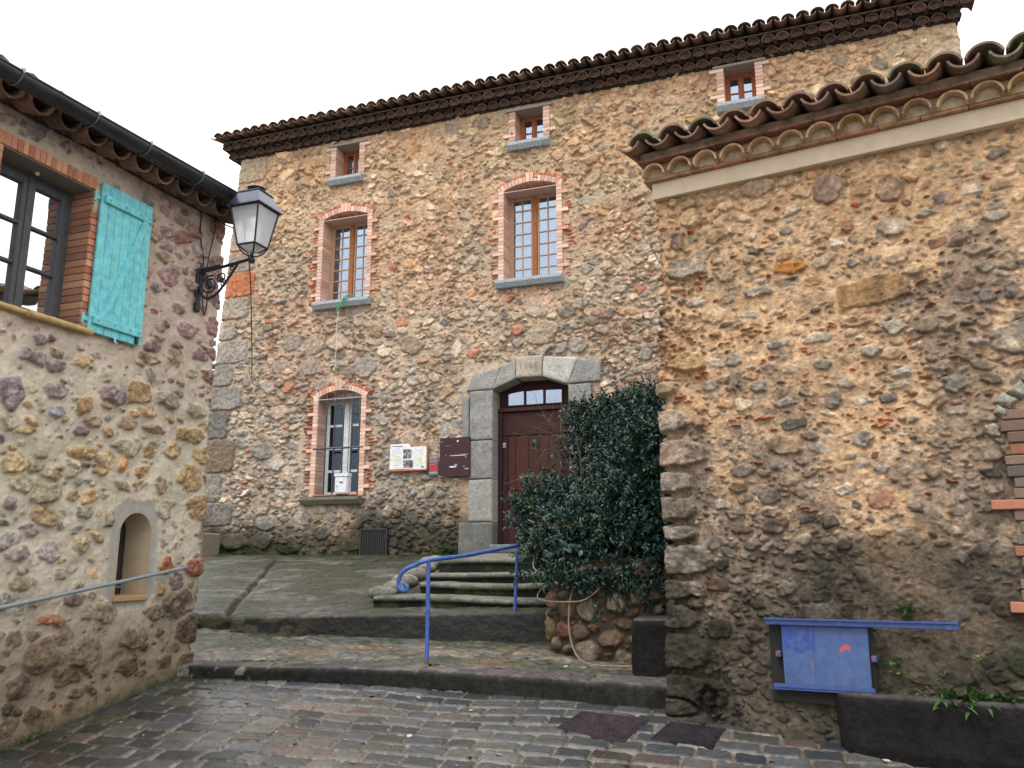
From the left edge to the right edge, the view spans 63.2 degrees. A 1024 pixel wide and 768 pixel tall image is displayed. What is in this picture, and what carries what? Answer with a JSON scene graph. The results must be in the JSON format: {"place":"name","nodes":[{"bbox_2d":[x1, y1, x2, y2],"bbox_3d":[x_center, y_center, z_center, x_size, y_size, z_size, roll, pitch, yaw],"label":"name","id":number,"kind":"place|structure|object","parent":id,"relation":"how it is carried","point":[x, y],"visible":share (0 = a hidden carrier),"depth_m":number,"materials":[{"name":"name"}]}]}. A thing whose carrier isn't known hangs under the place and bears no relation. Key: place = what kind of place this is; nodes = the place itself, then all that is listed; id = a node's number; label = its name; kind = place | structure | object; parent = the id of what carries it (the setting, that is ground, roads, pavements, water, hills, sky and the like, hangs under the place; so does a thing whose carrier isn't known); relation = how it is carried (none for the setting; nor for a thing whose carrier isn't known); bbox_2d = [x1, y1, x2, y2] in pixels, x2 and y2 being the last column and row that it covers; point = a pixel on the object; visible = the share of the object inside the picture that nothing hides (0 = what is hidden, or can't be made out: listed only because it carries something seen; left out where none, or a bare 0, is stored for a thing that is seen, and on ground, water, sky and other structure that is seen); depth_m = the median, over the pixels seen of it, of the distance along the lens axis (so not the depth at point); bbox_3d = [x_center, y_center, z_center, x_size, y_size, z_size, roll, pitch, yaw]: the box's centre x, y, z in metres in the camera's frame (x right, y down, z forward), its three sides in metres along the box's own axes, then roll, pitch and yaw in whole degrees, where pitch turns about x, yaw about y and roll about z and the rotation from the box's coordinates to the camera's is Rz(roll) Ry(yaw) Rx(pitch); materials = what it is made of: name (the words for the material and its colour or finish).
{"place":"outdoors","nodes":[
{"label":"outdoors","id":0,"kind":"place"},
{"bbox_2d":[192,553,549,643],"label":"path","id":1,"kind":"structure","parent":0,"point":[292,595],"depth_m":8.22,"materials":[{"name":"grey concrete"}]},
{"bbox_2d":[199,533,219,556],"bbox_3d":[-5.712,2.981,15.141,0.560,0.520,0.500,-4,-12,20],"label":"utility box","id":2,"kind":"object","parent":1,"relation":"on","point":[210,545],"visible":0.2,"depth_m":15.04,"materials":[{"name":"paint"}]},
{"bbox_2d":[367,553,549,607],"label":"stone steps","id":3,"kind":"structure","parent":1,"relation":"on","point":[485,580],"depth_m":8.31,"materials":[{"name":"grey stone"}]},
{"bbox_2d":[190,628,665,678],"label":"pavement","id":4,"kind":"structure","parent":0,"point":[209,644],"depth_m":6.97,"materials":[{"name":"stone"}]},
{"bbox_2d":[532,551,631,666],"bbox_3d":[0.470,1.722,6.630,0.247,0.926,1.251,7,-14,-32],"label":"hose","id":5,"kind":"object","parent":4,"relation":"on","point":[577,656],"visible":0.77,"depth_m":6.42,"materials":[{"name":"paint"}]},
{"bbox_2d":[631,615,676,676],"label":"stone block","id":6,"kind":"structure","parent":4,"relation":"on","point":[648,645],"depth_m":5.99,"materials":[{"name":"grey stone"}]},
{"bbox_2d":[0,676,925,767],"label":"street","id":7,"kind":"structure","parent":0,"point":[225,720],"depth_m":5.26,"materials":[{"name":"grey stone"}]},
{"bbox_2d":[19,726,43,741],"bbox_3d":[-3.111,2.261,5.380,0.109,0.083,0.246,-4,-12,20],"label":"weed","id":8,"kind":"object","parent":7,"relation":"on","point":[24,739],"visible":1,"depth_m":5.36,"materials":[{"name":"green plant"}]},
{"bbox_2d":[64,636,890,766],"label":"leaf litter","id":9,"kind":"object","parent":7,"relation":"on","point":[409,735],"visible":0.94,"depth_m":5.36,"materials":[{"name":"brown plant"}]},
{"bbox_2d":[556,711,648,743],"bbox_3d":[0.591,2.191,5.314,0.472,0.114,0.424,-8,-14,33],"label":"drain cover","id":10,"kind":"object","parent":7,"relation":"on","point":[612,728],"visible":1,"depth_m":5.28,"materials":[{"name":"metal"}]},
{"bbox_2d":[650,721,725,749],"bbox_3d":[1.083,2.160,5.103,0.400,0.096,0.317,-5,-13,25],"label":"drain cover","id":11,"kind":"object","parent":7,"relation":"on","point":[676,733],"visible":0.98,"depth_m":5.08,"materials":[{"name":"metal"}]},
{"bbox_2d":[835,692,1023,767],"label":"stone trough","id":12,"kind":"object","parent":7,"relation":"on","point":[913,730],"visible":0.94,"depth_m":4.54,"materials":[{"name":"grey stone"}]},
{"bbox_2d":[907,654,985,696],"bbox_3d":[2.433,1.654,4.680,0.454,0.274,0.129,-7,-13,29],"label":"weed","id":13,"kind":"object","parent":12,"relation":"in","point":[981,658],"visible":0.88,"depth_m":4.70,"materials":[{"name":"green plant"}]},
{"bbox_2d":[925,684,1023,719],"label":"weed","id":14,"kind":"object","parent":12,"relation":"in","point":[973,697],"visible":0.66,"depth_m":4.51,"materials":[{"name":"green plant"}]},
{"bbox_2d":[0,0,1023,369],"label":"sky","id":15,"kind":"structure","parent":0,"point":[175,74],"materials":[{"name":"white"}]},
{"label":"ground","id":16,"kind":"structure","parent":0,"visible":0},
{"bbox_2d":[0,54,238,753],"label":"cottage","id":17,"kind":"structure","parent":16,"relation":"on","point":[104,456],"depth_m":6.09,"materials":[{"name":"stone"}]},
{"bbox_2d":[0,301,93,335],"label":"window sill","id":18,"kind":"structure","parent":17,"relation":"on","point":[51,319],"depth_m":5.69,"materials":[{"name":"beige stone"}]},
{"bbox_2d":[0,129,99,332],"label":"window","id":19,"kind":"structure","parent":17,"relation":"in","point":[47,218],"depth_m":5.98,"materials":[{"name":"brick"}]},
{"bbox_2d":[0,565,187,609],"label":"handrail","id":20,"kind":"object","parent":17,"relation":"attached to","point":[53,596],"depth_m":5.83,"materials":[{"name":"metal"}]},
{"bbox_2d":[0,99,218,220],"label":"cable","id":21,"kind":"object","parent":17,"relation":"attached to","point":[85,146],"visible":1,"depth_m":6.26,"materials":[{"name":"metal"}]},
{"bbox_2d":[199,211,207,315],"bbox_3d":[-2.687,-1.050,7.246,0.016,0.917,0.164,-4,-12,20],"label":"cable","id":22,"kind":"object","parent":17,"relation":"attached to","point":[203,312],"visible":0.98,"depth_m":7.23,"materials":[{"name":"rubber"}]},
{"bbox_2d":[204,218,215,275],"bbox_3d":[-2.665,-1.212,7.332,0.025,0.567,0.131,-2,-12,9],"label":"cable","id":23,"kind":"object","parent":17,"relation":"attached to","point":[211,243],"visible":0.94,"depth_m":7.37,"materials":[{"name":"rubber"}]},
{"bbox_2d":[193,184,282,311],"bbox_3d":[-2.382,-1.170,7.128,0.723,1.070,0.336,-4,-12,20],"label":"wall lantern","id":24,"kind":"object","parent":17,"relation":"attached to","point":[256,212],"depth_m":7.04,"materials":[{"name":"metal"}]},
{"bbox_2d":[223,223,255,384],"bbox_3d":[-3.655,-0.603,11.651,0.253,1.051,8.983,3,-12,-15],"label":"cable","id":25,"kind":"object","parent":17,"relation":"attached to","point":[251,312],"visible":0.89,"depth_m":8.82,"materials":[{"name":"rubber"}]},
{"bbox_2d":[201,364,217,527],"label":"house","id":26,"kind":"structure","parent":16,"relation":"on","point":[212,386],"depth_m":27.63,"materials":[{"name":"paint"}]},
{"bbox_2d":[177,660,667,709],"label":"kerb","id":27,"kind":"structure","parent":16,"relation":"on","point":[614,690],"depth_m":6.12,"materials":[{"name":"stone"}]},
{"bbox_2d":[396,543,522,664],"bbox_3d":[-0.111,1.720,7.316,0.243,1.227,2.243,-9,-15,38],"label":"blue railing","id":28,"kind":"object","parent":27,"relation":"on","point":[428,561],"visible":0.8,"depth_m":6.53,"materials":[{"name":"metal"}]},
{"bbox_2d":[201,0,974,555],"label":"stone house","id":29,"kind":"structure","parent":16,"relation":"on","point":[485,252],"depth_m":14.82,"materials":[{"name":"brown stone"}]},
{"bbox_2d":[299,381,372,504],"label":"window","id":30,"kind":"structure","parent":29,"relation":"in","point":[338,433],"depth_m":15.29,"materials":[{"name":"wood"}]},
{"bbox_2d":[334,473,351,493],"bbox_3d":[-3.009,1.772,14.790,0.280,0.365,0.145,-4,-12,20],"label":"letter box","id":31,"kind":"object","parent":29,"relation":"on","point":[342,483],"visible":1,"depth_m":14.73,"materials":[{"name":"paint"}]},
{"bbox_2d":[333,294,354,370],"bbox_3d":[-3.095,-0.957,15.356,0.351,1.464,0.108,3,-12,-12],"label":"rope","id":32,"kind":"object","parent":29,"relation":"hanging from","point":[347,295],"visible":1,"depth_m":15.43,"materials":[{"name":"fabric"}]},
{"bbox_2d":[311,203,377,310],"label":"window","id":33,"kind":"structure","parent":29,"relation":"in","point":[346,237],"depth_m":16.09,"materials":[{"name":"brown wood"}]},
{"bbox_2d":[325,138,370,187],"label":"window","id":34,"kind":"structure","parent":29,"relation":"in","point":[348,165],"depth_m":16.32,"materials":[{"name":"brown wood"}]},
{"bbox_2d":[389,443,427,471],"bbox_3d":[-1.801,1.273,14.463,0.738,0.480,0.050,-4,-12,20],"label":"information panel","id":35,"kind":"object","parent":29,"relation":"attached to","point":[405,457],"visible":1,"depth_m":14.44,"materials":[{"name":"paper"}]},
{"bbox_2d":[429,458,438,474],"bbox_3d":[-1.346,1.417,14.283,0.175,0.295,0.030,-4,-12,20],"label":"plaque","id":36,"kind":"object","parent":29,"relation":"attached to","point":[433,465],"visible":1,"depth_m":14.27,"materials":[{"name":"paint"}]},
{"bbox_2d":[439,437,470,476],"bbox_3d":[-0.973,1.245,14.182,0.564,0.670,0.044,-4,-12,20],"label":"notice board","id":37,"kind":"object","parent":29,"relation":"attached to","point":[455,452],"visible":1,"depth_m":14.16,"materials":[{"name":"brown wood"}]},
{"bbox_2d":[503,102,555,152],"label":"window","id":38,"kind":"structure","parent":29,"relation":"in","point":[528,125],"depth_m":15.08,"materials":[{"name":"brown wood"}]},
{"bbox_2d":[458,355,601,553],"bbox_3d":[0.355,1.198,13.956,2.521,3.331,0.597,-4,-12,20],"label":"door","id":39,"kind":"structure","parent":29,"relation":"in","point":[489,416],"depth_m":14.06,"materials":[{"name":"grey stone"}]},
{"bbox_2d":[492,172,568,289],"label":"window","id":40,"kind":"structure","parent":29,"relation":"in","point":[530,224],"depth_m":14.81,"materials":[{"name":"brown wood"}]},
{"bbox_2d":[709,57,770,114],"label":"window","id":41,"kind":"structure","parent":29,"relation":"in","point":[743,98],"depth_m":13.83,"materials":[{"name":"brown wood"}]},
{"bbox_2d":[544,559,673,662],"bbox_3d":[1.364,2.187,8.144,1.308,0.930,3.660,-4,-12,20],"label":"stone planter","id":42,"kind":"object","parent":16,"relation":"on","point":[607,636],"visible":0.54,"depth_m":6.55,"materials":[{"name":"brown stone"}]},
{"bbox_2d":[537,570,620,602],"bbox_3d":[0.499,1.611,6.648,0.791,0.259,0.150,-8,-14,33],"label":"cable","id":43,"kind":"object","parent":42,"relation":"attached to","point":[572,601],"visible":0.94,"depth_m":6.57,"materials":[{"name":"paint"}]},
{"bbox_2d":[501,372,674,623],"bbox_3d":[0.832,0.933,7.689,1.943,2.333,2.521,-4,-12,20],"label":"shrub","id":44,"kind":"object","parent":42,"relation":"on","point":[612,510],"visible":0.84,"depth_m":6.84,"materials":[{"name":"green plant"}]},
{"bbox_2d":[616,31,1023,743],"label":"rubble annex","id":45,"kind":"object","parent":16,"relation":"on","point":[840,377],"visible":0.98,"depth_m":5.26,"materials":[{"name":"stone"}]},
{"bbox_2d":[764,617,958,704],"bbox_3d":[2.058,1.641,4.902,1.065,0.500,0.150,-7,-13,29],"label":"metal hatch","id":46,"kind":"object","parent":45,"relation":"attached to","point":[820,661],"visible":0.99,"depth_m":4.97,"materials":[{"name":"blue metal"}]},
{"bbox_2d":[889,662,907,677],"bbox_3d":[2.215,1.655,4.804,0.105,0.093,0.085,4,-12,-17],"label":"weed","id":47,"kind":"object","parent":45,"relation":"attached to","point":[897,665],"visible":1,"depth_m":4.80,"materials":[{"name":"green plant"}]},
{"bbox_2d":[896,599,924,615],"bbox_3d":[2.288,1.297,4.832,0.222,0.099,0.201,3,-12,-15],"label":"fern","id":48,"kind":"object","parent":45,"relation":"attached to","point":[907,609],"visible":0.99,"depth_m":4.83,"materials":[{"name":"green plant"}]}
]}

